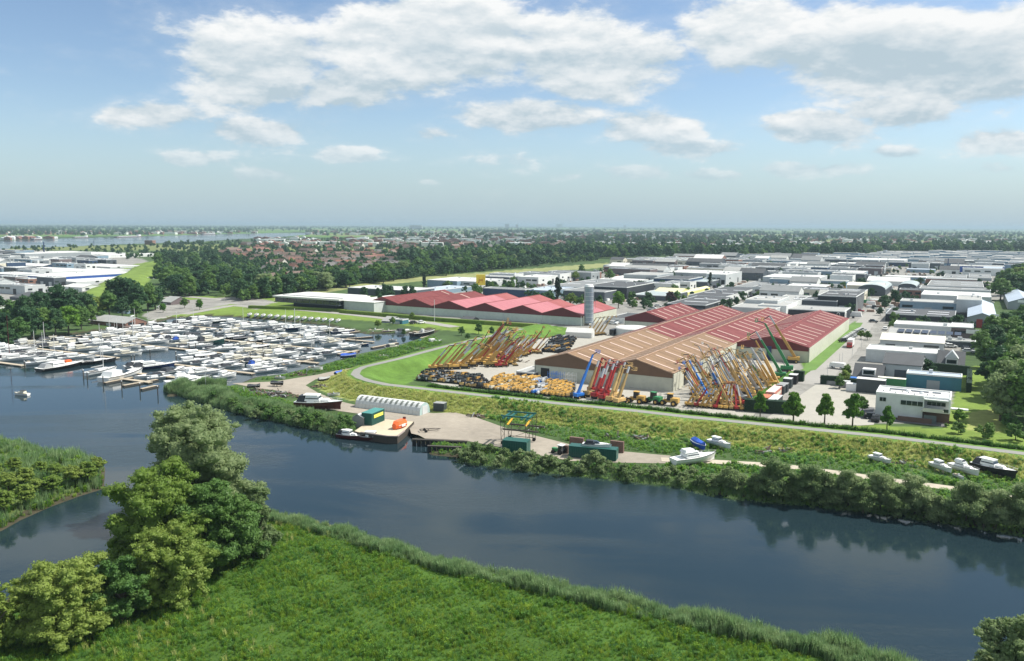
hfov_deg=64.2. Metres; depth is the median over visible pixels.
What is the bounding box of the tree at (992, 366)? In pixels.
[985,351,1019,381]
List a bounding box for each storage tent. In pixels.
[565,327,594,337]
[615,325,645,335]
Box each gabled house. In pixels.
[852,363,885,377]
[937,349,965,365]
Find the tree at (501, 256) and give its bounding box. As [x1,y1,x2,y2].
[495,253,506,261]
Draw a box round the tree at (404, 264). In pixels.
[395,260,409,277]
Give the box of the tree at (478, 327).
[474,322,482,333]
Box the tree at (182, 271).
[175,267,189,274]
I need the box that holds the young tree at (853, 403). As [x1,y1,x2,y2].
[842,393,863,427]
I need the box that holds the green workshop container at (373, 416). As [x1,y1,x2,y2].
[361,407,384,425]
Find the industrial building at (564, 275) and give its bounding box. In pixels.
[519,271,570,280]
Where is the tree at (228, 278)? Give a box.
[222,275,232,282]
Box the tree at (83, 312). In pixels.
[74,305,90,329]
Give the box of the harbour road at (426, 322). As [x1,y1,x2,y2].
[147,305,459,326]
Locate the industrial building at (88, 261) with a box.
[77,259,97,263]
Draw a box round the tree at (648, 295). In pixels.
[645,292,656,302]
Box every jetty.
[104,374,143,383]
[122,379,158,386]
[137,373,174,378]
[140,385,158,389]
[346,336,372,338]
[370,342,398,348]
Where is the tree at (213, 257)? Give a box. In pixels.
[209,254,220,261]
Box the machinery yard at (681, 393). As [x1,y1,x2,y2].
[427,334,795,416]
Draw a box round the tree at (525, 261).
[522,258,529,266]
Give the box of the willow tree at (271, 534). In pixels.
[240,486,282,558]
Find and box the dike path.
[351,329,1023,454]
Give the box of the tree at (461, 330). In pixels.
[457,326,464,335]
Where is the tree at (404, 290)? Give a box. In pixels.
[399,285,408,294]
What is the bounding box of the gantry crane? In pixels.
[500,411,544,443]
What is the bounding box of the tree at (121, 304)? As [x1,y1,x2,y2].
[111,296,129,315]
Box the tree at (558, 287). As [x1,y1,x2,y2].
[552,277,561,298]
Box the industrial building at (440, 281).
[427,277,485,286]
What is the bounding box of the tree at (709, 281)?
[707,272,711,286]
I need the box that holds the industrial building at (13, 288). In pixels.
[0,283,45,294]
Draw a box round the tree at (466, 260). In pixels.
[462,255,472,271]
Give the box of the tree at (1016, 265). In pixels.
[1011,263,1021,271]
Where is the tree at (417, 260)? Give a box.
[412,256,423,264]
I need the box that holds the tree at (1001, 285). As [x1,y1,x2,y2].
[986,278,1014,300]
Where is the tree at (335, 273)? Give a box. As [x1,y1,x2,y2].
[329,269,340,287]
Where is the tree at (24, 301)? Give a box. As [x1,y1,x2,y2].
[9,294,35,318]
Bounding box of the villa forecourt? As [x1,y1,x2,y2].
[842,407,946,426]
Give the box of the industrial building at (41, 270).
[17,268,52,272]
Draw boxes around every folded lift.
[489,383,498,390]
[490,375,498,380]
[499,384,508,390]
[514,385,523,392]
[518,386,527,392]
[540,388,549,395]
[565,390,573,398]
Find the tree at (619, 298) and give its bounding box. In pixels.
[612,291,624,307]
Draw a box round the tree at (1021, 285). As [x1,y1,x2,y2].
[1013,283,1023,290]
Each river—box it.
[0,233,309,248]
[0,316,1023,660]
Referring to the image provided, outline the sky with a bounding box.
[0,0,1023,227]
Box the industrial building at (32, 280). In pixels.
[17,277,36,283]
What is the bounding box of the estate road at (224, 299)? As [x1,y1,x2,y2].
[163,296,277,302]
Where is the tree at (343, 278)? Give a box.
[337,271,351,287]
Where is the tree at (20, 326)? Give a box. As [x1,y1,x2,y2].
[5,316,30,335]
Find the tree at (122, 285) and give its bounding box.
[112,276,135,304]
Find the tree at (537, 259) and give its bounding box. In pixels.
[534,254,542,264]
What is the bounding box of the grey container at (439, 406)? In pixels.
[433,401,446,410]
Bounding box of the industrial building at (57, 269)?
[37,267,100,272]
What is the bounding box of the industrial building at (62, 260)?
[51,258,71,263]
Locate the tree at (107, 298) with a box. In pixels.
[99,290,116,314]
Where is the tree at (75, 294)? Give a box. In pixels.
[66,287,86,314]
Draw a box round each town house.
[225,247,238,249]
[231,251,249,254]
[282,256,300,263]
[291,262,311,268]
[363,256,381,258]
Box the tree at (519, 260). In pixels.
[517,257,522,267]
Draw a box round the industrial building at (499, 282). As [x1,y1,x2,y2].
[487,279,515,286]
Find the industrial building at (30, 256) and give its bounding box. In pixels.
[23,256,37,257]
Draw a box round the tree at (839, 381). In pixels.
[835,374,844,387]
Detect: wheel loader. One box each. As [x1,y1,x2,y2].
[625,390,645,403]
[644,391,662,404]
[657,393,679,406]
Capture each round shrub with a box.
[451,447,463,457]
[458,448,470,460]
[464,441,484,453]
[469,450,489,464]
[482,443,496,452]
[491,454,507,465]
[498,447,512,455]
[508,448,523,460]
[516,458,531,470]
[524,449,539,463]
[532,465,544,473]
[534,454,549,466]
[541,454,560,466]
[557,464,571,476]
[558,456,574,466]
[571,463,586,472]
[578,458,588,471]
[581,449,605,466]
[591,465,606,473]
[604,460,615,469]
[615,462,628,474]
[626,470,636,480]
[631,464,645,474]
[644,463,660,477]
[658,466,671,478]
[667,464,679,472]
[676,470,690,484]
[685,466,698,476]
[690,473,710,486]
[706,473,717,486]
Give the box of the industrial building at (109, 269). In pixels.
[87,268,130,270]
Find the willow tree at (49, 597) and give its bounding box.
[5,550,114,653]
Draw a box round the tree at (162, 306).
[159,303,165,310]
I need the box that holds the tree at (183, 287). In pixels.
[177,279,191,296]
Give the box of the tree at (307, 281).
[295,273,312,291]
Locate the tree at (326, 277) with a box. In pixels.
[319,272,333,290]
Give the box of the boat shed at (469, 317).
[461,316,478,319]
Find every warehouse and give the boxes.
[273,292,393,312]
[374,289,616,325]
[534,303,848,391]
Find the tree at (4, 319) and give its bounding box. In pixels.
[0,312,11,329]
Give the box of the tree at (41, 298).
[28,291,55,309]
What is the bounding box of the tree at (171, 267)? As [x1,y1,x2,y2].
[159,264,174,272]
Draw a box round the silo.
[584,284,593,325]
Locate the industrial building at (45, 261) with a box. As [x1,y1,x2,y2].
[39,260,50,263]
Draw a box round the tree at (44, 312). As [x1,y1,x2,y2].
[36,307,59,336]
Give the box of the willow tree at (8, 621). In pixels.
[0,581,19,646]
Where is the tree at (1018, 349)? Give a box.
[1010,344,1023,358]
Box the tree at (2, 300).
[0,296,5,305]
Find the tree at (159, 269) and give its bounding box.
[149,266,167,278]
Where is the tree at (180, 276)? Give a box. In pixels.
[174,274,183,295]
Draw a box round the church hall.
[144,240,155,244]
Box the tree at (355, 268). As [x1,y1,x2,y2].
[349,265,361,278]
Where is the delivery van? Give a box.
[829,362,845,368]
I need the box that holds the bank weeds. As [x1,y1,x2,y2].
[227,336,1023,531]
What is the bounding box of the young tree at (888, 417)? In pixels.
[880,405,895,428]
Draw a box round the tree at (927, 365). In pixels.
[923,358,939,371]
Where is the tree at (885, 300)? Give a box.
[877,295,890,308]
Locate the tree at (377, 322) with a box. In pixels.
[374,320,380,325]
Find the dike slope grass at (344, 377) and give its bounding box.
[320,369,1023,478]
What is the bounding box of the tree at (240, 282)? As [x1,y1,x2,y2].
[230,277,249,299]
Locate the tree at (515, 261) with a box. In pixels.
[510,258,518,268]
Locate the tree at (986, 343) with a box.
[975,337,998,361]
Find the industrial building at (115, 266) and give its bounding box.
[96,264,139,268]
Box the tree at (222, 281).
[214,278,227,294]
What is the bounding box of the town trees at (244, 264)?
[162,237,680,277]
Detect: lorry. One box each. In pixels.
[609,328,615,334]
[847,338,854,347]
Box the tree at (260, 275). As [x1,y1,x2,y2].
[254,273,266,280]
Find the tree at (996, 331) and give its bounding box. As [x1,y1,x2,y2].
[985,324,1005,340]
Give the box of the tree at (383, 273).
[376,266,388,283]
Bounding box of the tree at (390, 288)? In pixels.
[387,285,394,294]
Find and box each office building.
[45,251,124,254]
[63,283,98,291]
[347,285,434,295]
[517,274,557,284]
[707,271,741,284]
[788,283,830,286]
[840,270,867,272]
[865,344,983,362]
[875,385,967,423]
[894,320,951,336]
[945,337,975,347]
[951,322,978,338]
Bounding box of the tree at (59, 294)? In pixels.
[46,283,81,308]
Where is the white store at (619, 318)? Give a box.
[606,313,638,323]
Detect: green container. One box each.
[502,437,530,454]
[568,443,618,460]
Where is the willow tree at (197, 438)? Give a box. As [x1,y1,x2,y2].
[133,400,266,500]
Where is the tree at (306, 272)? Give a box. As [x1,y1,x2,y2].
[303,268,315,276]
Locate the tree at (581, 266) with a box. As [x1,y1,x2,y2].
[578,264,585,270]
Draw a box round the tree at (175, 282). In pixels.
[165,277,181,295]
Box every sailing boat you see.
[18,331,48,354]
[24,340,56,354]
[26,324,59,346]
[39,334,54,356]
[81,330,115,364]
[82,332,116,375]
[102,319,119,339]
[106,318,123,340]
[160,316,189,333]
[253,344,286,372]
[263,323,285,342]
[272,310,285,328]
[291,329,304,334]
[295,335,323,359]
[319,321,344,342]
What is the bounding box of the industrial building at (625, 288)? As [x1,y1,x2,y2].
[593,281,653,298]
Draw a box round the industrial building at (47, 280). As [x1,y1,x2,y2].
[37,275,66,286]
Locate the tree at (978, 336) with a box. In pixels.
[970,329,992,347]
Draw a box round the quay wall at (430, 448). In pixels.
[427,445,461,451]
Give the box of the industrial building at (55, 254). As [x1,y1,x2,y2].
[11,251,90,257]
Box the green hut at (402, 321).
[393,318,408,323]
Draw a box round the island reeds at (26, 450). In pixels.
[0,433,104,527]
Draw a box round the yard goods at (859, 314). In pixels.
[522,266,959,316]
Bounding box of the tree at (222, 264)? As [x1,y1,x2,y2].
[218,262,228,267]
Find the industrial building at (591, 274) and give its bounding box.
[548,270,599,280]
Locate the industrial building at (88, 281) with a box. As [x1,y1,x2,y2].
[66,276,148,283]
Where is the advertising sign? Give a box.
[476,275,484,286]
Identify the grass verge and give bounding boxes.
[803,323,861,371]
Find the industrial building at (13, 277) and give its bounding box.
[3,275,27,280]
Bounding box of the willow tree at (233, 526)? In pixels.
[170,477,271,568]
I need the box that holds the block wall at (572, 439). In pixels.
[569,436,583,444]
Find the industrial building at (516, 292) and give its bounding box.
[483,286,533,296]
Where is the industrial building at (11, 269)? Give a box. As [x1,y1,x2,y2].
[4,266,36,271]
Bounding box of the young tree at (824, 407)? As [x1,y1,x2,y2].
[815,393,834,424]
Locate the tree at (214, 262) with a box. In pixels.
[211,259,220,264]
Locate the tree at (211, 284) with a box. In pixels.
[203,277,214,293]
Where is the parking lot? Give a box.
[768,383,875,425]
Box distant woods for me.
[0,224,1023,247]
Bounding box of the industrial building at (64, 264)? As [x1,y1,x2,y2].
[52,262,76,267]
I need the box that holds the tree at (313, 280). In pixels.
[307,274,318,291]
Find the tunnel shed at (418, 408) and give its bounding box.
[355,395,429,415]
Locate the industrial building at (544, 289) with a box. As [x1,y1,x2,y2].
[534,286,573,296]
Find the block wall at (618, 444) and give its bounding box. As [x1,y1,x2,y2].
[610,440,623,452]
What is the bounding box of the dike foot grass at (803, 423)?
[424,382,1023,450]
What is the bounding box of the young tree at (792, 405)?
[781,391,805,419]
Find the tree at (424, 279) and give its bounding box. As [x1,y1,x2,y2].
[422,274,426,286]
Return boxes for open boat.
[196,323,212,325]
[274,375,285,378]
[278,362,300,366]
[306,365,322,370]
[307,357,325,359]
[327,392,339,395]
[952,473,963,479]
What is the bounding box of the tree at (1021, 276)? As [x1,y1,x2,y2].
[1014,270,1023,283]
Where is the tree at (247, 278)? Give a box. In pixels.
[242,273,253,283]
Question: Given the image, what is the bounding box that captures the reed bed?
[163,375,355,434]
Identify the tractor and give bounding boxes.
[551,444,565,454]
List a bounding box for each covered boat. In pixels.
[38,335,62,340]
[194,352,216,357]
[231,335,250,339]
[247,383,259,389]
[250,343,269,347]
[270,380,283,386]
[318,376,329,381]
[340,352,355,358]
[690,436,705,451]
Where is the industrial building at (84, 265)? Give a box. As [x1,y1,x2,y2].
[74,263,96,268]
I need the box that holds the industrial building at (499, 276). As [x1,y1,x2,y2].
[485,275,516,278]
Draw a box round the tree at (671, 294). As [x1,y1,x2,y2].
[665,291,676,300]
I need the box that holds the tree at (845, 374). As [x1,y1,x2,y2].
[838,370,850,379]
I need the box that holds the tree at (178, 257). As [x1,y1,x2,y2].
[171,253,183,263]
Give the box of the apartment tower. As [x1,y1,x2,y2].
[409,225,421,228]
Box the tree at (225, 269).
[218,266,230,274]
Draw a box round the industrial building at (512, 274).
[489,272,523,275]
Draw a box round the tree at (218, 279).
[216,276,223,290]
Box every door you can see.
[422,405,427,414]
[526,440,530,451]
[541,368,548,376]
[766,346,771,359]
[894,370,906,377]
[926,380,939,389]
[976,319,982,327]
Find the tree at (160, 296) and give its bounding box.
[146,287,163,309]
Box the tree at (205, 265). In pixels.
[202,261,210,269]
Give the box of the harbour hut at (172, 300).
[161,296,189,304]
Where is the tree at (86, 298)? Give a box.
[78,292,97,308]
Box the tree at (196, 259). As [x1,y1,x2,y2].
[192,255,200,262]
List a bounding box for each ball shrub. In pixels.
[950,421,965,433]
[973,422,995,438]
[1000,413,1020,426]
[1005,423,1023,440]
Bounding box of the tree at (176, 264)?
[172,262,182,268]
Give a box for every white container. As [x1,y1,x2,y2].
[827,381,835,384]
[846,382,855,391]
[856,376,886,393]
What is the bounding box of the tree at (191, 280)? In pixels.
[182,274,195,295]
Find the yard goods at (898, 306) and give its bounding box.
[536,269,988,317]
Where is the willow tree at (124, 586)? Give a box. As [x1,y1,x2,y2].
[84,554,151,619]
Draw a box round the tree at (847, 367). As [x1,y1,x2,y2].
[842,364,851,372]
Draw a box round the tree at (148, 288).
[141,282,159,310]
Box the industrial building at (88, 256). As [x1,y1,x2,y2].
[76,255,97,257]
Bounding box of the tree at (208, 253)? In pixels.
[200,250,211,260]
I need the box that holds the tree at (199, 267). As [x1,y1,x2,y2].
[192,264,203,273]
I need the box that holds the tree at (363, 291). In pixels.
[359,287,367,294]
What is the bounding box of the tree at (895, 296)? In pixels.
[889,289,901,302]
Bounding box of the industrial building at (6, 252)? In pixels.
[0,251,14,253]
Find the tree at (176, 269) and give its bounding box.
[171,266,181,272]
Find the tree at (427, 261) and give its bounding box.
[422,258,431,266]
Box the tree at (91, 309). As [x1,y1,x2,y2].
[86,304,100,324]
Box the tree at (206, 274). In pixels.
[199,269,216,291]
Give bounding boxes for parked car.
[838,338,846,341]
[863,411,881,418]
[871,414,880,421]
[945,343,957,347]
[962,348,974,352]
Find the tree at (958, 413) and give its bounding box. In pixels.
[951,408,967,422]
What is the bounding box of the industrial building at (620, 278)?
[601,275,648,281]
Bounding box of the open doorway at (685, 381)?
[683,369,688,385]
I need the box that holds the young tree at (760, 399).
[754,391,767,417]
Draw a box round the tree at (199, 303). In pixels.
[195,299,202,309]
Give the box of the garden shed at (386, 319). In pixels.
[381,316,398,322]
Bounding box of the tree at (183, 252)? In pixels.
[179,249,186,256]
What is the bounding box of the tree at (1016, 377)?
[1003,359,1023,410]
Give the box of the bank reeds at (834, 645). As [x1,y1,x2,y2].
[266,507,921,660]
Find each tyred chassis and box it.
[420,375,427,380]
[458,380,466,385]
[471,381,478,387]
[477,382,484,388]
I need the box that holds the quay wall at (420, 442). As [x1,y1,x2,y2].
[412,438,467,445]
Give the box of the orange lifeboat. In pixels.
[392,417,406,429]
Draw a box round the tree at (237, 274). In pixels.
[229,269,242,282]
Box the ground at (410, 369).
[0,223,1023,660]
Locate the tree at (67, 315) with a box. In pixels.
[59,305,81,333]
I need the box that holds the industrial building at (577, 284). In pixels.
[547,279,631,287]
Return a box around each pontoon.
[0,362,25,365]
[37,348,119,358]
[63,336,319,363]
[120,378,151,382]
[139,331,356,352]
[154,361,254,374]
[193,326,374,341]
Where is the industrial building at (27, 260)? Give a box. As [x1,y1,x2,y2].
[14,258,43,262]
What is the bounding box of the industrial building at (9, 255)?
[0,254,21,257]
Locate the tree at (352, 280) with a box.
[346,272,355,286]
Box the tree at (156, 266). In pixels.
[152,263,159,273]
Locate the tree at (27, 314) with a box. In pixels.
[17,306,54,339]
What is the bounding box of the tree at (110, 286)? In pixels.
[102,279,124,301]
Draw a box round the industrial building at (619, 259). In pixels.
[610,257,626,263]
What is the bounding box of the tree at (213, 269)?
[203,265,219,273]
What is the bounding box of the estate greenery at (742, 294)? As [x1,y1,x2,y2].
[442,251,999,329]
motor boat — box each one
[0,342,30,349]
[0,344,37,352]
[0,353,27,357]
[0,353,38,361]
[13,349,40,352]
[14,339,41,344]
[14,390,29,395]
[20,340,48,345]
[25,357,64,365]
[34,352,51,354]
[34,359,83,371]
[39,341,71,348]
[43,336,69,340]
[46,352,77,358]
[49,337,76,341]
[49,343,75,348]
[57,353,95,359]
[67,344,98,351]
[70,338,90,344]
[82,331,117,338]
[83,338,121,345]
[89,345,131,354]
[94,333,119,337]
[96,367,142,381]
[102,327,131,332]
[102,341,137,347]
[109,329,139,334]
[112,335,145,340]
[114,350,142,356]
[115,343,141,348]
[122,336,137,342]
[123,324,153,329]
[123,360,160,368]
[125,331,138,336]
[130,360,175,369]
[131,337,159,342]
[132,371,164,378]
[133,332,160,336]
[135,337,169,343]
[139,346,168,351]
[140,326,150,331]
[142,321,167,325]
[143,325,177,332]
[147,374,173,379]
[157,334,169,338]
[157,365,185,374]
[159,323,184,327]
[163,323,192,327]
[163,372,211,384]
[164,334,179,340]
[167,339,187,346]
[170,319,190,323]
[170,335,186,341]
[173,356,209,363]
[176,367,210,372]
[177,326,195,329]
[177,349,213,357]
[179,341,212,348]
[181,335,197,341]
[183,327,198,329]
[183,367,225,375]
[184,319,212,325]
[184,375,207,379]
[185,316,211,319]
[189,332,213,335]
[190,360,209,364]
[196,328,218,331]
[196,335,225,343]
[197,315,217,321]
[200,359,239,367]
[202,345,219,350]
[205,318,226,322]
[207,344,238,350]
[207,354,221,359]
[209,324,229,327]
[212,334,236,337]
[212,370,236,378]
[213,352,249,360]
[217,328,242,333]
[218,363,244,368]
[219,334,245,338]
[220,318,247,323]
[224,328,249,333]
[225,354,252,360]
[229,347,257,352]
[232,323,264,329]
[233,341,255,346]
[236,347,265,353]
[241,355,277,363]
[242,363,277,371]
[246,359,270,367]
[247,321,266,324]
[248,331,273,336]
[248,335,280,341]
[248,349,263,354]
[256,349,272,355]
[258,332,276,336]
[261,320,291,328]
[263,344,283,348]
[264,328,285,331]
[264,348,299,356]
[264,358,296,365]
[267,332,289,337]
[273,345,296,348]
[277,333,298,338]
[283,338,314,345]
[284,347,306,350]
[285,324,313,329]
[289,355,310,358]
[290,333,306,340]
[293,393,342,410]
[296,333,328,340]
[299,329,323,334]
[301,349,313,353]
[304,326,327,329]
[307,348,336,354]
[312,326,338,330]
[314,332,327,335]
[314,336,335,341]
[319,351,343,355]
[321,337,342,345]
[330,328,354,333]
[330,343,361,349]
[331,332,354,337]
[335,429,363,439]
[358,430,376,440]
[384,343,398,347]
[395,328,410,332]
[409,329,433,336]
[582,439,611,446]
[669,447,715,465]
[706,435,730,448]
[867,452,891,463]
[928,458,952,472]
[947,458,979,475]
[969,456,1017,478]
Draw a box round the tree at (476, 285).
[472,283,481,290]
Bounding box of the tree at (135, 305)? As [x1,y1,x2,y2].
[130,300,143,316]
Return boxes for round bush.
[209,390,219,398]
[226,397,240,406]
[235,404,246,414]
[248,408,262,418]
[253,402,268,412]
[261,407,276,420]
[272,405,284,413]
[277,413,288,421]
[282,408,294,414]
[291,413,300,422]
[293,407,308,419]
[300,413,315,426]
[313,410,323,420]
[314,416,328,426]
[329,419,341,428]
[335,414,350,422]
[338,417,356,429]
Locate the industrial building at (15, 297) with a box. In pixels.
[10,291,34,299]
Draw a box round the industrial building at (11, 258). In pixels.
[2,256,20,261]
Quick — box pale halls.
[0,230,1020,246]
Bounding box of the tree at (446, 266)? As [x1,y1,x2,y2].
[438,259,453,275]
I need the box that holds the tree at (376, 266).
[367,262,380,272]
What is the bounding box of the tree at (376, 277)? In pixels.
[374,268,382,282]
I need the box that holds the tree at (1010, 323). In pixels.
[998,316,1022,334]
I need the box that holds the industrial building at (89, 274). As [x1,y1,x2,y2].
[18,270,128,278]
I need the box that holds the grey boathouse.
[352,413,363,427]
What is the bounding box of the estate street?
[798,286,897,384]
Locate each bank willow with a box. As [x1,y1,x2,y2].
[714,466,747,489]
[745,473,766,495]
[754,455,796,497]
[781,475,809,499]
[787,463,833,501]
[814,477,844,507]
[832,469,863,507]
[851,480,879,512]
[866,470,895,511]
[881,483,914,516]
[901,471,934,515]
[924,491,955,522]
[946,479,988,522]
[970,495,997,528]
[984,489,1017,529]
[1007,482,1023,533]
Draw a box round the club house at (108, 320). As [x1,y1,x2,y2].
[88,315,146,326]
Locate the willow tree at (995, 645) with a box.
[967,613,1023,660]
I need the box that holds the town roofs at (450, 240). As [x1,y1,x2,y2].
[0,230,1007,245]
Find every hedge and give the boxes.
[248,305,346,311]
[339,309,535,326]
[743,398,794,414]
[753,371,792,397]
[793,370,804,381]
[820,374,837,384]
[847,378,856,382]
[934,362,969,374]
[965,368,972,392]
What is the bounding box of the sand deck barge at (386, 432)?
[354,419,413,443]
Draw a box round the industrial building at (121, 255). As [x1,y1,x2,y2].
[97,253,153,257]
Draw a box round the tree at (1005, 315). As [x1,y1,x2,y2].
[999,311,1013,319]
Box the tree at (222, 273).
[217,271,232,279]
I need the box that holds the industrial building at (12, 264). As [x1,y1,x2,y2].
[2,261,25,266]
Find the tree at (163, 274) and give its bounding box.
[154,267,174,289]
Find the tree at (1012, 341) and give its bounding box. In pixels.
[1002,333,1023,350]
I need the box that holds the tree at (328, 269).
[323,266,334,281]
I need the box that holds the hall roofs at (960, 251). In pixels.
[740,250,1023,260]
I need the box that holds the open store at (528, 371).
[516,366,537,375]
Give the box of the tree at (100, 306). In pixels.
[93,296,106,311]
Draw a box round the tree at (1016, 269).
[1012,266,1023,271]
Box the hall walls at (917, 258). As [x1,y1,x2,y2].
[739,250,1023,261]
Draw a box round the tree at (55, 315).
[46,307,68,335]
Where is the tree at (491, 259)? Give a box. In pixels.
[487,255,498,269]
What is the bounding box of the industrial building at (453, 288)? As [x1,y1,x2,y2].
[428,285,471,292]
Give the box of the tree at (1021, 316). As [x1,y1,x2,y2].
[1014,314,1023,322]
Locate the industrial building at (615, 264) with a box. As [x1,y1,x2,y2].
[609,262,631,267]
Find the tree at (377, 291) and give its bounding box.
[375,287,380,295]
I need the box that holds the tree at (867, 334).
[863,331,871,339]
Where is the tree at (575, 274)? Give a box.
[571,271,579,278]
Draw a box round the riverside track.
[661,457,1010,496]
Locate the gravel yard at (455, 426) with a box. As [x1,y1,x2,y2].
[234,368,670,462]
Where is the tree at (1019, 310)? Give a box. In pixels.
[1009,304,1023,318]
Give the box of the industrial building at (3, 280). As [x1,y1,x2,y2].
[0,278,15,283]
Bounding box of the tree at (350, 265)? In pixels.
[344,263,359,270]
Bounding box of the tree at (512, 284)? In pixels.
[508,281,514,287]
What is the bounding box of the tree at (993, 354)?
[973,345,1007,378]
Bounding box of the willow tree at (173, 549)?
[129,518,220,609]
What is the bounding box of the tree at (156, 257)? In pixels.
[151,252,162,262]
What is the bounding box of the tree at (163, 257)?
[156,251,170,262]
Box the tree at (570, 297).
[565,293,576,301]
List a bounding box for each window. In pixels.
[863,370,873,374]
[901,400,922,406]
[924,345,938,347]
[927,402,945,406]
[947,359,956,363]
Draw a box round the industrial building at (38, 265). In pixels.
[26,263,51,266]
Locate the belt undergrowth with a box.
[155,249,598,299]
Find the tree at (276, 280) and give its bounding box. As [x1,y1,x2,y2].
[272,276,283,294]
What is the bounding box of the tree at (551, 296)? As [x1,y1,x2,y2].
[548,293,554,299]
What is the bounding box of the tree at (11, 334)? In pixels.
[0,327,20,343]
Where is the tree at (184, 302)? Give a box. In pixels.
[180,297,188,307]
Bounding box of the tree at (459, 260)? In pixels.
[453,258,462,264]
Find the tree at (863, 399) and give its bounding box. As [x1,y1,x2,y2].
[859,395,869,409]
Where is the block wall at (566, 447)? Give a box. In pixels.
[564,445,568,453]
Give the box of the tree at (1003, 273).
[995,268,1014,278]
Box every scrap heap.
[240,389,289,396]
[243,387,262,392]
[258,388,292,395]
[270,394,298,397]
[289,371,315,375]
[466,413,484,417]
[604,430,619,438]
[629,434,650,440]
[754,448,771,453]
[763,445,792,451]
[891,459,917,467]
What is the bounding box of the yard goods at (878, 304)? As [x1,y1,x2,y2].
[536,270,986,311]
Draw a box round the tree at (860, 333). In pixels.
[857,330,864,336]
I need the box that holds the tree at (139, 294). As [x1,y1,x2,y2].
[127,281,148,304]
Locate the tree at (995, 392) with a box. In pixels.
[980,372,1022,420]
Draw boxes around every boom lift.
[428,343,455,369]
[434,341,462,369]
[440,343,467,369]
[445,338,476,364]
[448,343,483,369]
[451,336,484,362]
[457,343,489,362]
[458,344,491,368]
[466,330,489,362]
[467,336,489,366]
[469,339,503,364]
[477,336,511,364]
[478,333,507,357]
[481,321,503,348]
[481,327,508,358]
[483,339,514,366]
[487,321,510,343]
[487,329,515,356]
[487,333,512,366]
[490,328,518,358]
[493,327,514,351]
[494,345,518,367]
[495,343,516,361]
[497,335,524,358]
[499,338,519,354]
[500,346,521,366]
[506,343,522,363]
[512,351,527,365]
[513,344,526,361]
[524,337,542,354]
[528,326,543,353]
[532,337,549,352]
[535,336,555,353]
[573,350,599,398]
[583,360,606,397]
[587,357,609,389]
[590,362,612,399]
[594,317,608,335]
[594,359,615,391]
[596,316,611,334]
[598,363,621,400]
[601,315,616,334]
[602,360,624,393]
[605,365,628,402]
[609,362,632,396]
[613,366,636,403]
[676,360,701,392]
[677,357,702,392]
[679,366,697,394]
[681,353,706,383]
[681,369,702,400]
[682,360,710,397]
[682,371,704,398]
[684,369,699,395]
[684,383,705,406]
[689,382,711,406]
[690,365,716,395]
[692,343,715,375]
[692,355,713,388]
[694,370,721,402]
[694,382,715,407]
[698,382,720,407]
[700,361,718,387]
[701,355,728,390]
[703,381,722,407]
[705,358,729,392]
[708,347,728,377]
[708,381,725,408]
[709,379,732,405]
[710,383,725,403]
[711,364,744,406]
[713,360,746,400]
[713,381,729,408]
[715,356,739,386]
[716,354,745,393]
[718,381,729,409]
[719,370,734,397]
[721,353,750,392]
[723,352,754,389]
[723,381,732,409]
[728,381,733,409]
[730,347,749,369]
[733,381,738,410]
[734,369,756,396]
[735,361,759,390]
[735,380,749,397]
[735,383,743,410]
[736,352,753,377]
[737,349,756,377]
[739,357,755,381]
[740,351,771,386]
[741,345,776,384]
[742,354,758,375]
[742,359,763,385]
[745,368,762,393]
[746,366,766,389]
[747,331,785,377]
[747,336,779,379]
[750,359,768,380]
[754,351,774,379]
[755,318,792,371]
[755,347,779,382]
[755,370,768,388]
[761,315,799,363]
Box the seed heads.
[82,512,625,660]
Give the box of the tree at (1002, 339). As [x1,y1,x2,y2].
[995,335,1008,347]
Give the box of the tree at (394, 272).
[389,268,398,280]
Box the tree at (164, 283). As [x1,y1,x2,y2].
[160,275,171,287]
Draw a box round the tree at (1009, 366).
[994,358,1023,412]
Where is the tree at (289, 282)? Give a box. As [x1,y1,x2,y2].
[280,274,299,293]
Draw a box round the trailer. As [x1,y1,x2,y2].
[419,428,440,432]
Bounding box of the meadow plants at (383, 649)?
[0,511,848,660]
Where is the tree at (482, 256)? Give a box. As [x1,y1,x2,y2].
[477,253,487,261]
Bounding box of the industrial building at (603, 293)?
[564,287,616,300]
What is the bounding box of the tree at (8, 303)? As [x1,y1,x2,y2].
[2,299,17,313]
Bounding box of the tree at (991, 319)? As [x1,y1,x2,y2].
[981,314,1000,330]
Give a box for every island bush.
[0,471,22,490]
[0,489,14,510]
[4,457,21,470]
[12,484,35,502]
[13,467,34,481]
[27,477,42,490]
[32,461,47,472]
[42,474,62,492]
[44,462,65,475]
[62,464,84,483]
[78,461,98,481]
[89,456,107,467]
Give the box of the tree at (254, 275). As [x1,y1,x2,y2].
[251,272,259,281]
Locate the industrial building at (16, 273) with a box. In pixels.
[0,271,43,274]
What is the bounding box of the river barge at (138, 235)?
[113,234,142,237]
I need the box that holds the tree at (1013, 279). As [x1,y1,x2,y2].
[1003,273,1020,289]
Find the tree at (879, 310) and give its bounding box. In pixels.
[876,307,883,313]
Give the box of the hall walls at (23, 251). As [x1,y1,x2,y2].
[5,250,107,257]
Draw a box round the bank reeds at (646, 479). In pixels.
[458,451,1023,537]
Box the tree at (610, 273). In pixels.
[604,269,614,277]
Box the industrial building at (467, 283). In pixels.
[461,278,502,287]
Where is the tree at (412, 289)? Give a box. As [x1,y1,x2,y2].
[409,285,416,293]
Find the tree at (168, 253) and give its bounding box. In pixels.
[164,250,171,261]
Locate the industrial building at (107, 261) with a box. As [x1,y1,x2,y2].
[90,258,116,263]
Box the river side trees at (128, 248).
[2,243,176,258]
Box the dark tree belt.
[395,239,1023,262]
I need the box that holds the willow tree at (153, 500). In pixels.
[94,455,228,574]
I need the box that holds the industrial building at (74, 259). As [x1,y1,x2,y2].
[59,257,84,262]
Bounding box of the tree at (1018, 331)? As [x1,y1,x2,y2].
[1008,326,1023,336]

